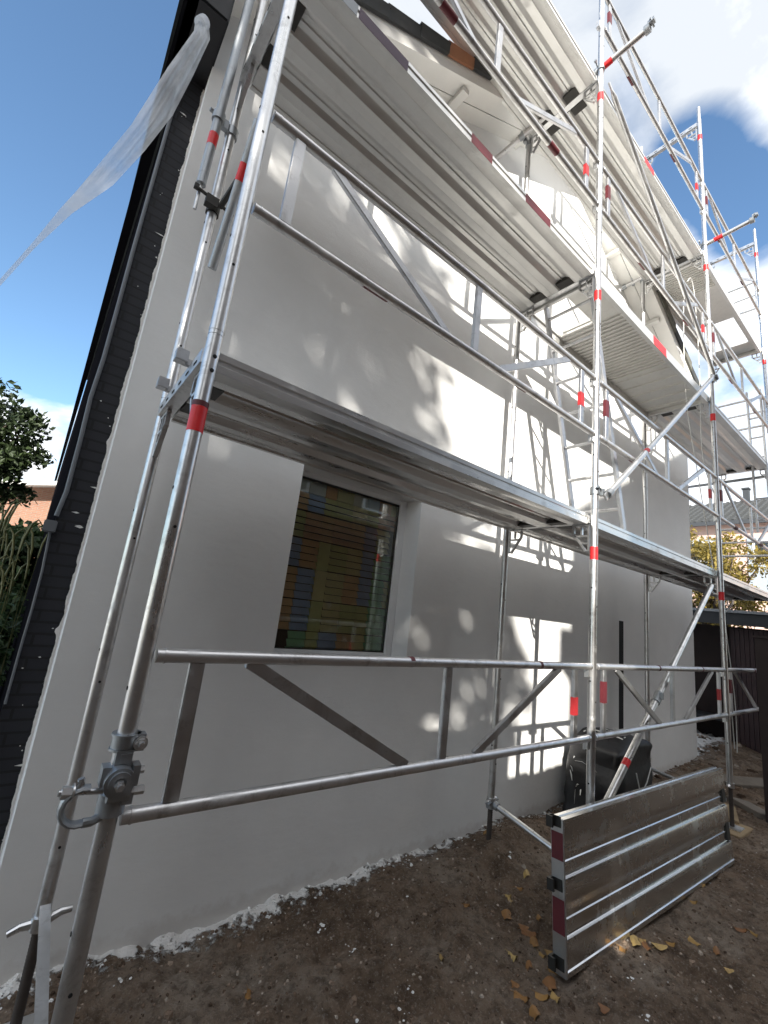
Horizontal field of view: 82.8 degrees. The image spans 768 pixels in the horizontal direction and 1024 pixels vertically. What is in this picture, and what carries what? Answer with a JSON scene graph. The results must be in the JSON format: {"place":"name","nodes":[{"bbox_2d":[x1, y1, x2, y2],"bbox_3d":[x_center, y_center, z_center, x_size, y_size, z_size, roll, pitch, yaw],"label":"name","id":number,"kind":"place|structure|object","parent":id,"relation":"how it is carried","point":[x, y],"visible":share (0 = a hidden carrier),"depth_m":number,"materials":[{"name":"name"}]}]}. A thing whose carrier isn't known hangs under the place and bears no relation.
{"place":"outdoors","nodes":[
{"label":"outdoors","id":0,"kind":"place"},
{"bbox_2d":[0,480,56,529],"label":"brick house","id":1,"kind":"structure","parent":0,"point":[44,490],"depth_m":12.52,"materials":[{"name":"orange brick"}]},
{"bbox_2d":[0,778,767,1023],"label":"soil","id":2,"kind":"structure","parent":0,"point":[310,1001],"depth_m":2.10,"materials":[{"name":"soil"}]},
{"bbox_2d":[245,985,251,999],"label":"fallen leaf","id":3,"kind":"object","parent":2,"relation":"on","point":[248,994],"visible":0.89,"depth_m":1.80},
{"bbox_2d":[0,815,738,1022],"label":"plaster debris","id":4,"kind":"object","parent":2,"relation":"on","point":[11,981],"visible":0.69,"depth_m":2.15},
{"bbox_2d":[0,734,767,1023],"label":"pebbles","id":5,"kind":"object","parent":2,"relation":"on","point":[168,1014],"visible":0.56,"depth_m":2.11,"materials":[{"name":"stone"}]},
{"bbox_2d":[501,909,511,918],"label":"fallen leaf","id":6,"kind":"object","parent":2,"relation":"on","point":[505,913],"visible":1,"depth_m":2.46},
{"bbox_2d":[510,980,519,987],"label":"fallen leaf","id":7,"kind":"object","parent":2,"relation":"on","point":[515,985],"visible":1,"depth_m":1.97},
{"bbox_2d":[509,989,529,1002],"bbox_3d":[0.602,2.133,1.923,0.092,0.034,0.050,-1,-15,32],"label":"fallen leaf","id":8,"kind":"object","parent":2,"relation":"on","point":[525,999],"visible":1,"depth_m":1.91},
{"bbox_2d":[518,923,528,930],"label":"fallen leaf","id":9,"kind":"object","parent":2,"relation":"on","point":[522,927],"visible":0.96,"depth_m":2.35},
{"bbox_2d":[517,927,538,937],"bbox_3d":[0.773,2.251,2.336,0.061,0.031,0.111,30,-26,-61],"label":"fallen leaf","id":10,"kind":"object","parent":2,"relation":"on","point":[526,932],"visible":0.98,"depth_m":2.32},
{"bbox_2d":[525,960,532,970],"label":"fallen leaf","id":11,"kind":"object","parent":2,"relation":"on","point":[528,964],"visible":1,"depth_m":2.10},
{"bbox_2d":[529,935,538,946],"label":"fallen leaf","id":12,"kind":"object","parent":2,"relation":"on","point":[533,941],"visible":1,"depth_m":2.26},
{"bbox_2d":[529,1003,539,1021],"bbox_3d":[0.636,2.121,1.843,0.042,0.041,0.073,10,-13,-16],"label":"fallen leaf","id":13,"kind":"object","parent":2,"relation":"on","point":[533,1011],"visible":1,"depth_m":1.84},
{"bbox_2d":[531,989,549,1000],"bbox_3d":[0.694,2.152,1.932,0.081,0.043,0.041,1,-13,25],"label":"fallen leaf","id":14,"kind":"object","parent":2,"relation":"on","point":[540,997],"visible":1,"depth_m":1.93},
{"bbox_2d":[542,975,556,990],"bbox_3d":[0.765,2.188,2.012,0.101,0.037,0.065,16,-15,-36],"label":"fallen leaf","id":15,"kind":"object","parent":2,"relation":"on","point":[548,981],"visible":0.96,"depth_m":2.02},
{"bbox_2d":[550,989,560,1002],"bbox_3d":[0.756,2.150,1.932,0.042,0.035,0.062,16,-15,-36],"label":"fallen leaf","id":16,"kind":"object","parent":2,"relation":"on","point":[553,996],"visible":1,"depth_m":1.93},
{"bbox_2d":[598,1002,609,1013],"bbox_3d":[0.967,2.192,1.918,0.068,0.037,0.040,16,-15,-36],"label":"fallen leaf","id":17,"kind":"object","parent":2,"relation":"on","point":[604,1009],"visible":1,"depth_m":1.92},
{"bbox_2d":[562,727,652,810],"bbox_3d":[2.035,2.383,3.963,0.811,0.727,0.546,16,-15,-36],"label":"plastic bundle","id":18,"kind":"object","parent":2,"relation":"on","point":[610,753],"visible":0.63,"depth_m":3.85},
{"bbox_2d":[630,935,640,945],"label":"fallen leaf","id":19,"kind":"object","parent":2,"relation":"on","point":[634,939],"visible":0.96,"depth_m":2.35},
{"bbox_2d":[546,766,734,979],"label":"leaning deck","id":20,"kind":"structure","parent":2,"relation":"on","point":[626,865],"depth_m":2.52,"materials":[{"name":"metal"}]},
{"bbox_2d":[642,939,651,950],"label":"fallen leaf","id":21,"kind":"object","parent":2,"relation":"on","point":[645,945],"visible":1,"depth_m":2.33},
{"bbox_2d":[651,942,667,949],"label":"fallen leaf","id":22,"kind":"object","parent":2,"relation":"on","point":[660,946],"visible":1,"depth_m":2.33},
{"bbox_2d":[687,934,700,945],"bbox_3d":[1.749,2.426,2.455,0.056,0.032,0.087,5,-12,9],"label":"fallen leaf","id":23,"kind":"object","parent":2,"relation":"on","point":[691,939],"visible":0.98,"depth_m":2.45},
{"bbox_2d":[713,945,720,954],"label":"fallen leaf","id":24,"kind":"object","parent":2,"relation":"on","point":[716,950],"visible":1,"depth_m":2.40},
{"bbox_2d":[725,803,739,824],"bbox_3d":[3.362,2.990,4.379,0.302,0.090,0.500,-2,-15,35],"label":"rubble slab","id":25,"kind":"object","parent":2,"relation":"on","point":[736,820],"depth_m":4.23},
{"bbox_2d":[731,925,747,932],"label":"fallen leaf","id":26,"kind":"object","parent":2,"relation":"on","point":[744,930],"visible":0.96,"depth_m":2.56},
{"bbox_2d":[730,824,752,838],"bbox_3d":[3.213,2.932,4.013,0.400,0.045,0.220,16,-15,-36],"label":"timber sleeper","id":27,"kind":"object","parent":2,"relation":"on","point":[747,831],"visible":0.32,"depth_m":3.93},
{"bbox_2d":[726,781,744,831],"bbox_3d":[3.241,2.696,4.064,0.150,0.438,0.150,16,-15,-36],"label":"base jack","id":28,"kind":"object","parent":27,"relation":"on","point":[732,825],"visible":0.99,"depth_m":4.04,"materials":[{"name":"metal"}]},
{"bbox_2d":[644,567,732,782],"bbox_3d":[3.158,1.600,4.587,0.108,2.108,0.758,16,-15,-36],"label":"scaffold portal","id":29,"kind":"object","parent":28,"relation":"on","point":[719,584],"visible":0.71,"depth_m":4.44,"materials":[{"name":"metal"}]},
{"bbox_2d":[517,518,715,576],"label":"scaffold deck","id":30,"kind":"structure","parent":29,"relation":"on","point":[620,547],"depth_m":3.80,"materials":[{"name":"metal"}]},
{"bbox_2d":[544,284,625,529],"bbox_3d":[1.629,-0.808,3.563,0.618,1.878,0.414,16,-15,-36],"label":"access ladder","id":31,"kind":"object","parent":30,"relation":"on","point":[614,473],"visible":0.62,"depth_m":3.59,"materials":[{"name":"metal"}]},
{"bbox_2d":[642,392,722,566],"bbox_3d":[3.394,-0.370,5.017,0.108,2.008,0.760,16,-15,-36],"label":"scaffold portal","id":32,"kind":"object","parent":29,"relation":"on","point":[712,417],"visible":0.72,"depth_m":4.85,"materials":[{"name":"metal"}]},
{"bbox_2d":[641,246,714,392],"bbox_3d":[3.624,-2.287,5.435,0.108,1.998,0.760,16,-15,-36],"label":"scaffold portal","id":33,"kind":"object","parent":32,"relation":"on","point":[703,256],"visible":0.59,"depth_m":5.29,"materials":[{"name":"metal"}]},
{"bbox_2d":[534,89,700,280],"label":"scaffold deck","id":34,"kind":"structure","parent":33,"relation":"on","point":[619,164],"depth_m":4.64,"materials":[{"name":"metal"}]},
{"bbox_2d":[608,82,718,382],"bbox_3d":[2.854,-2.588,4.376,2.671,1.744,0.114,16,-15,-36],"label":"diagonal brace","id":35,"kind":"object","parent":33,"relation":"attached to","point":[629,139],"visible":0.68,"depth_m":4.23,"materials":[{"name":"metal"}]},
{"bbox_2d":[640,106,706,247],"bbox_3d":[3.866,-4.305,5.876,0.108,2.218,0.760,16,-15,-36],"label":"scaffold portal","id":36,"kind":"object","parent":33,"relation":"on","point":[697,127],"visible":0.69,"depth_m":5.71,"materials":[{"name":"metal"}]},
{"bbox_2d":[604,0,703,209],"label":"guardrail","id":37,"kind":"object","parent":36,"relation":"attached to","point":[639,89],"visible":0.98,"depth_m":4.56,"materials":[{"name":"metal"}]},
{"bbox_2d":[620,220,749,290],"bbox_3d":[3.659,-3.211,5.715,0.158,0.298,1.851,17,-16,-38],"label":"tie tube","id":38,"kind":"object","parent":33,"relation":"attached to","point":[709,242],"visible":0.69,"depth_m":5.33,"materials":[{"name":"metal"}]},
{"bbox_2d":[749,212,758,223],"bbox_3d":[4.310,-3.416,5.067,0.086,0.096,0.075,16,-15,-36],"label":"end coupler","id":39,"kind":"object","parent":38,"relation":"attached to","point":[753,217],"visible":1,"depth_m":5.05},
{"bbox_2d":[646,258,760,364],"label":"hatch deck","id":40,"kind":"structure","parent":33,"relation":"on","point":[722,306],"depth_m":6.15,"materials":[{"name":"metal"}]},
{"bbox_2d":[648,404,765,474],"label":"scaffold deck","id":41,"kind":"structure","parent":32,"relation":"on","point":[737,451],"depth_m":5.89,"materials":[{"name":"metal"}]},
{"bbox_2d":[745,389,767,532],"bbox_3d":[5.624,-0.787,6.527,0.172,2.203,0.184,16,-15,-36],"label":"access ladder","id":42,"kind":"object","parent":41,"relation":"attached to","point":[764,457],"visible":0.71,"depth_m":6.51,"materials":[{"name":"metal"}]},
{"bbox_2d":[655,570,767,600],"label":"scaffold deck","id":43,"kind":"structure","parent":29,"relation":"on","point":[735,589],"depth_m":5.40,"materials":[{"name":"metal"}]},
{"bbox_2d":[728,668,758,716],"bbox_3d":[4.404,2.065,5.064,2.645,0.461,0.047,16,-15,-36],"label":"guardrail","id":44,"kind":"object","parent":29,"relation":"attached to","point":[743,686],"visible":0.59,"depth_m":4.52,"materials":[{"name":"metal"}]},
{"bbox_3d":[2.803,2.764,4.618,0.150,0.438,0.150,16,-15,-36],"label":"base jack","id":45,"kind":"object","parent":2,"relation":"on","visible":0},
{"bbox_2d":[652,768,726,800],"bbox_3d":[3.040,2.729,4.368,0.034,0.093,0.633,17,-16,-40],"label":"ground tube","id":46,"kind":"object","parent":45,"relation":"attached to","point":[662,773],"visible":0.34,"depth_m":4.52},
{"bbox_2d":[0,0,767,505],"label":"sky","id":47,"kind":"structure","parent":0,"point":[75,75],"materials":[{"name":"blue"}]},
{"bbox_2d":[653,730,764,809],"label":"yard","id":48,"kind":"structure","parent":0,"point":[740,760],"depth_m":6.05,"materials":[{"name":"soil"}]},
{"bbox_2d":[0,537,29,633],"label":"garden plant","id":49,"kind":"object","parent":48,"relation":"on","point":[28,560],"visible":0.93,"depth_m":2.88,"materials":[{"name":"green plant"}]},
{"bbox_2d":[0,500,37,605],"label":"garden plant","id":50,"kind":"object","parent":48,"relation":"on","point":[5,525],"visible":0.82,"depth_m":3.31,"materials":[{"name":"green plant"}]},
{"bbox_2d":[0,519,47,685],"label":"garden plant","id":51,"kind":"object","parent":48,"relation":"on","point":[13,577],"visible":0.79,"depth_m":2.92,"materials":[{"name":"green plant"}]},
{"bbox_2d":[488,509,597,803],"bbox_3d":[1.097,1.012,3.026,0.108,2.108,0.759,16,-15,-36],"label":"scaffold portal","id":52,"kind":"object","parent":48,"relation":"on","point":[592,549],"visible":0.73,"depth_m":2.92,"materials":[{"name":"metal"}]},
{"bbox_2d":[118,648,592,825],"bbox_3d":[0.293,0.893,1.950,2.510,0.461,0.045,16,-15,-36],"label":"guardrail","id":53,"kind":"object","parent":52,"relation":"attached to","point":[170,804],"visible":1,"depth_m":1.55,"materials":[{"name":"metal"}]},
{"bbox_2d":[507,261,601,508],"bbox_3d":[1.333,-0.958,3.457,0.108,2.008,0.760,16,-15,-36],"label":"scaffold portal","id":54,"kind":"object","parent":52,"relation":"on","point":[595,278],"visible":0.77,"depth_m":3.32,"materials":[{"name":"metal"}]},
{"bbox_2d":[250,0,591,311],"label":"scaffold deck","id":55,"kind":"structure","parent":54,"relation":"on","point":[360,98],"depth_m":2.63,"materials":[{"name":"metal"}]},
{"bbox_2d":[251,111,596,435],"bbox_3d":[0.525,-1.038,2.371,2.510,0.475,0.046,16,-15,-36],"label":"guardrail","id":56,"kind":"object","parent":54,"relation":"attached to","point":[349,182],"visible":1,"depth_m":2.02,"materials":[{"name":"metal"}]},
{"bbox_2d":[524,68,603,261],"bbox_3d":[1.563,-2.874,3.875,0.108,1.998,0.760,16,-15,-36],"label":"scaffold portal","id":57,"kind":"object","parent":54,"relation":"on","point":[598,87],"visible":0.69,"depth_m":3.71,"materials":[{"name":"metal"}]},
{"bbox_2d":[420,0,595,137],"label":"scaffold deck","id":58,"kind":"structure","parent":57,"relation":"on","point":[541,33],"depth_m":3.64,"materials":[{"name":"metal"}]},
{"bbox_2d":[434,0,599,206],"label":"guardrail","id":59,"kind":"object","parent":57,"relation":"attached to","point":[458,21],"visible":1,"depth_m":2.92,"materials":[{"name":"metal"}]},
{"bbox_2d":[495,30,644,160],"bbox_3d":[1.643,-3.763,4.058,0.187,0.425,1.468,18,-16,-42],"label":"tie tube","id":60,"kind":"object","parent":57,"relation":"attached to","point":[607,63],"visible":0.66,"depth_m":3.80,"materials":[{"name":"metal"}]},
{"bbox_2d":[643,16,655,35],"bbox_3d":[2.199,-4.005,3.593,0.086,0.096,0.075,16,-15,-36],"label":"end coupler","id":61,"kind":"object","parent":60,"relation":"attached to","point":[647,27],"visible":1,"depth_m":3.58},
{"bbox_2d":[596,0,604,68],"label":"scaffold portal","id":62,"kind":"object","parent":57,"relation":"on","point":[600,22],"visible":0.36,"depth_m":3.88,"materials":[{"name":"metal"}]},
{"bbox_2d":[602,165,710,351],"bbox_3d":[2.782,-2.359,4.322,2.591,0.470,0.046,16,-15,-36],"label":"guardrail","id":63,"kind":"object","parent":57,"relation":"attached to","point":[643,263],"visible":0.86,"depth_m":4.02,"materials":[{"name":"metal"}]},
{"bbox_2d":[524,277,708,417],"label":"hatch deck","id":64,"kind":"structure","parent":54,"relation":"on","point":[647,375],"depth_m":4.34,"materials":[{"name":"metal"}]},
{"bbox_2d":[683,301,734,748],"bbox_3d":[3.483,0.035,4.686,1.100,4.732,0.009,16,-15,-36],"label":"hanging cord","id":65,"kind":"object","parent":64,"relation":"hanging from","point":[700,491],"visible":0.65,"depth_m":4.63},
{"bbox_2d":[687,278,737,752],"bbox_3d":[3.548,-0.135,4.720,0.995,5.138,0.009,16,-15,-36],"label":"hanging cord","id":66,"kind":"object","parent":64,"relation":"hanging from","point":[713,492],"visible":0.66,"depth_m":4.69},
{"bbox_2d":[590,374,714,500],"bbox_3d":[2.566,-0.819,3.930,2.618,2.091,0.114,16,-15,-36],"label":"diagonal brace","id":67,"kind":"object","parent":54,"relation":"attached to","point":[608,493],"visible":0.98,"depth_m":3.43,"materials":[{"name":"metal"}]},
{"bbox_2d":[599,379,718,516],"bbox_3d":[2.554,-0.459,3.908,2.591,0.475,0.047,16,-15,-36],"label":"guardrail","id":68,"kind":"object","parent":54,"relation":"attached to","point":[620,401],"visible":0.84,"depth_m":3.63,"materials":[{"name":"metal"}]},
{"bbox_2d":[604,584,713,798],"bbox_3d":[2.287,1.375,3.537,2.498,1.878,0.050,16,-15,-36],"label":"diagonal brace","id":69,"kind":"object","parent":52,"relation":"attached to","point":[624,765],"visible":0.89,"depth_m":3.35,"materials":[{"name":"metal"}]},
{"bbox_2d":[651,690,663,705],"bbox_3d":[2.147,1.458,3.411,0.118,0.111,0.072,16,-15,-36],"label":"tube sleeve","id":70,"kind":"object","parent":69,"relation":"attached to","point":[658,695],"visible":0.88,"depth_m":3.39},
{"bbox_2d":[596,663,728,740],"bbox_3d":[2.322,1.472,3.487,2.591,0.461,0.045,16,-15,-36],"label":"guardrail","id":71,"kind":"object","parent":52,"relation":"attached to","point":[603,668],"visible":0.91,"depth_m":3.22,"materials":[{"name":"metal"}]},
{"bbox_2d":[725,599,754,611],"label":"scaffold portal","id":72,"kind":"object","parent":48,"relation":"on","point":[727,600],"visible":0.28,"depth_m":6.55,"materials":[{"name":"metal"}]},
{"bbox_2d":[718,469,765,480],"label":"scaffold portal","id":73,"kind":"object","parent":72,"relation":"on","point":[725,475],"visible":0.24,"depth_m":6.83,"materials":[{"name":"metal"}]},
{"bbox_2d":[689,475,765,487],"bbox_3d":[5.416,-0.468,6.931,0.158,0.060,1.237,16,-15,-36],"label":"end rail","id":74,"kind":"object","parent":73,"relation":"attached to","point":[727,481],"visible":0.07,"depth_m":6.83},
{"bbox_2d":[714,345,767,432],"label":"scaffold portal","id":75,"kind":"object","parent":73,"relation":"on","point":[762,356],"visible":0.48,"depth_m":6.87,"materials":[{"name":"metal"}]},
{"bbox_2d":[709,229,764,344],"bbox_3d":[5.957,-3.709,7.460,0.080,2.218,0.760,16,-15,-36],"label":"scaffold portal","id":76,"kind":"object","parent":75,"relation":"on","point":[742,249],"visible":0.66,"depth_m":7.29,"materials":[{"name":"metal"}]},
{"bbox_2d":[704,183,761,314],"bbox_3d":[5.097,-3.708,6.323,2.645,0.485,0.046,16,-15,-36],"label":"guardrail","id":77,"kind":"object","parent":76,"relation":"attached to","point":[716,213],"visible":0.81,"depth_m":6.17,"materials":[{"name":"metal"}]},
{"bbox_2d":[715,282,761,323],"bbox_3d":[5.986,-3.578,7.473,0.034,0.532,0.771,16,-15,-36],"label":"end guard","id":78,"kind":"object","parent":76,"relation":"attached to","point":[752,309],"visible":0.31,"depth_m":7.34,"materials":[{"name":"metal"}]},
{"bbox_2d":[711,320,767,429],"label":"guardrail","id":79,"kind":"object","parent":75,"relation":"attached to","point":[722,342],"visible":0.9,"depth_m":5.69,"materials":[{"name":"metal"}]},
{"bbox_2d":[718,396,764,430],"bbox_3d":[5.743,-1.550,7.030,0.034,0.512,0.771,16,-15,-36],"label":"end guard","id":80,"kind":"object","parent":75,"relation":"attached to","point":[738,402],"visible":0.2,"depth_m":7.02,"materials":[{"name":"metal"}]},
{"bbox_2d":[719,478,767,550],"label":"guardrail","id":81,"kind":"object","parent":73,"relation":"attached to","point":[728,488],"visible":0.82,"depth_m":5.16,"materials":[{"name":"metal"}]},
{"bbox_2d":[721,527,767,556],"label":"end guard","id":82,"kind":"object","parent":73,"relation":"attached to","point":[731,529],"visible":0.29,"depth_m":6.62,"materials":[{"name":"metal"}]},
{"bbox_2d":[723,775,763,788],"bbox_3d":[4.438,3.324,5.340,0.700,0.078,0.223,9,-12,-8],"label":"rubble slab","id":83,"kind":"object","parent":48,"relation":"on","point":[749,782],"depth_m":5.31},
{"bbox_2d":[726,795,765,818],"bbox_3d":[3.824,3.078,4.498,0.253,0.083,0.450,7,-12,1],"label":"rubble slab","id":84,"kind":"object","parent":48,"relation":"on","point":[754,809],"depth_m":4.49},
{"bbox_2d":[752,635,767,822],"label":"gate post","id":85,"kind":"object","parent":48,"relation":"on","point":[761,648],"visible":0.88,"depth_m":4.45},
{"bbox_2d":[689,487,767,629],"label":"terraced house","id":86,"kind":"structure","parent":0,"point":[697,519],"depth_m":20.76,"materials":[{"name":"white paint"}]},
{"bbox_2d":[752,539,767,559],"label":"window","id":87,"kind":"structure","parent":86,"relation":"in","point":[754,544],"depth_m":19.46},
{"label":"ground","id":88,"kind":"structure","parent":0,"visible":0},
{"bbox_2d":[0,592,25,683],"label":"garden shrub","id":89,"kind":"object","parent":88,"relation":"on","point":[18,625],"visible":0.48,"depth_m":3.21,"materials":[{"name":"green plant"}]},
{"bbox_2d":[0,517,43,684],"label":"hedge","id":90,"kind":"object","parent":88,"relation":"on","point":[38,537],"visible":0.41,"depth_m":5.82,"materials":[{"name":"green plant"}]},
{"bbox_2d":[0,378,56,512],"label":"broadleaf tree","id":91,"kind":"object","parent":88,"relation":"on","point":[17,459],"visible":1,"depth_m":7.05,"materials":[{"name":"green plant"}]},
{"bbox_2d":[0,0,701,985],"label":"rendered house","id":92,"kind":"structure","parent":88,"relation":"on","point":[302,318],"depth_m":2.72,"materials":[{"name":"white paint"}]},
{"bbox_2d":[0,13,209,285],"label":"plastic film","id":93,"kind":"object","parent":92,"relation":"attached to","point":[144,129],"visible":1,"depth_m":1.88,"materials":[{"name":"white"}]},
{"bbox_2d":[275,478,396,650],"bbox_3d":[-0.328,0.387,3.090,1.300,1.360,0.082,16,-15,-36],"label":"louvre screen","id":94,"kind":"object","parent":92,"relation":"attached to","point":[335,593],"visible":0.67,"depth_m":3.06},
{"bbox_2d":[274,470,406,655],"bbox_3d":[-0.294,0.388,3.052,1.012,1.180,0.060,16,-15,-36],"label":"window","id":95,"kind":"structure","parent":92,"relation":"in","point":[396,553],"depth_m":3.24,"materials":[{"name":"white plastic"}]},
{"bbox_2d":[690,525,767,628],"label":"autumn tree","id":96,"kind":"object","parent":88,"relation":"on","point":[701,551],"visible":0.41,"depth_m":11.86,"materials":[{"name":"yellow plant"}]},
{"bbox_2d":[693,607,767,753],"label":"shed","id":97,"kind":"structure","parent":88,"relation":"on","point":[707,646],"depth_m":7.24,"materials":[{"name":"wood"}]},
{"bbox_2d":[730,628,767,753],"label":"slatted door","id":98,"kind":"structure","parent":97,"relation":"in","point":[743,655],"depth_m":7.02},
{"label":"timber sleeper","id":99,"kind":"object","parent":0,"visible":0},
{"bbox_2d":[5,904,72,1023],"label":"base jack","id":100,"kind":"object","parent":99,"relation":"on","point":[31,926],"visible":0.79,"depth_m":1.53,"materials":[{"name":"metal"}]},
{"bbox_2d":[34,332,222,1023],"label":"scaffold portal","id":101,"kind":"object","parent":100,"relation":"on","point":[195,382],"visible":0.97,"depth_m":1.35,"materials":[{"name":"metal"}]},
{"bbox_2d":[33,903,50,1023],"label":"steel strap","id":102,"kind":"object","parent":101,"relation":"attached to","point":[41,1007],"visible":1,"depth_m":1.34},
{"bbox_2d":[56,730,147,829],"bbox_3d":[-0.724,0.699,1.134,0.150,0.213,0.153,5,-12,11],"label":"swivel coupler","id":103,"kind":"object","parent":101,"relation":"attached to","point":[118,785],"visible":0.92,"depth_m":1.12,"materials":[{"name":"metal"}]},
{"bbox_2d":[161,0,297,397],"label":"scaffold portal","id":104,"kind":"object","parent":101,"relation":"on","point":[284,9],"visible":0.81,"depth_m":1.73,"materials":[{"name":"metal"}]},
{"bbox_2d":[193,179,234,219],"bbox_3d":[-0.753,-1.618,2.149,0.356,0.185,0.168,1,-13,24],"label":"swivel clamp","id":105,"kind":"object","parent":104,"relation":"attached to","point":[212,203],"visible":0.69,"depth_m":2.17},
{"bbox_2d":[193,0,254,209],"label":"loose tube","id":106,"kind":"object","parent":105,"relation":"attached to","point":[220,122],"visible":0.9,"depth_m":2.28,"materials":[{"name":"metal"}]},
{"bbox_2d":[208,118,256,270],"bbox_3d":[-0.702,-1.478,2.043,0.043,0.620,0.337,16,-15,-36],"label":"loose tube","id":107,"kind":"object","parent":105,"relation":"attached to","point":[224,228],"visible":0.74,"depth_m":2.04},
{"bbox_2d":[242,0,268,69],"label":"scaffold portal","id":108,"kind":"object","parent":104,"relation":"on","point":[260,12],"visible":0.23,"depth_m":2.48,"materials":[{"name":"metal"}]},
{"bbox_2d":[155,347,587,529],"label":"scaffold deck","id":109,"kind":"structure","parent":101,"relation":"on","point":[251,407],"depth_m":2.11,"materials":[{"name":"metal"}]},
{"bbox_3d":[0.715,2.413,3.006,0.410,0.045,0.239,16,-15,-36],"label":"timber sleeper","id":110,"kind":"object","parent":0,"visible":0},
{"bbox_2d":[485,796,496,839],"bbox_3d":[0.742,2.177,3.057,0.150,0.438,0.150,16,-15,-36],"label":"base jack","id":111,"kind":"object","parent":110,"relation":"on","point":[489,825],"visible":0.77,"depth_m":3.05,"materials":[{"name":"metal"}]},
{"bbox_2d":[485,798,550,850],"bbox_3d":[0.978,2.105,2.850,0.698,0.185,0.157,-5,-17,43],"label":"ground tube","id":112,"kind":"object","parent":111,"relation":"attached to","point":[495,806],"visible":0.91,"depth_m":2.91,"materials":[{"name":"metal"}]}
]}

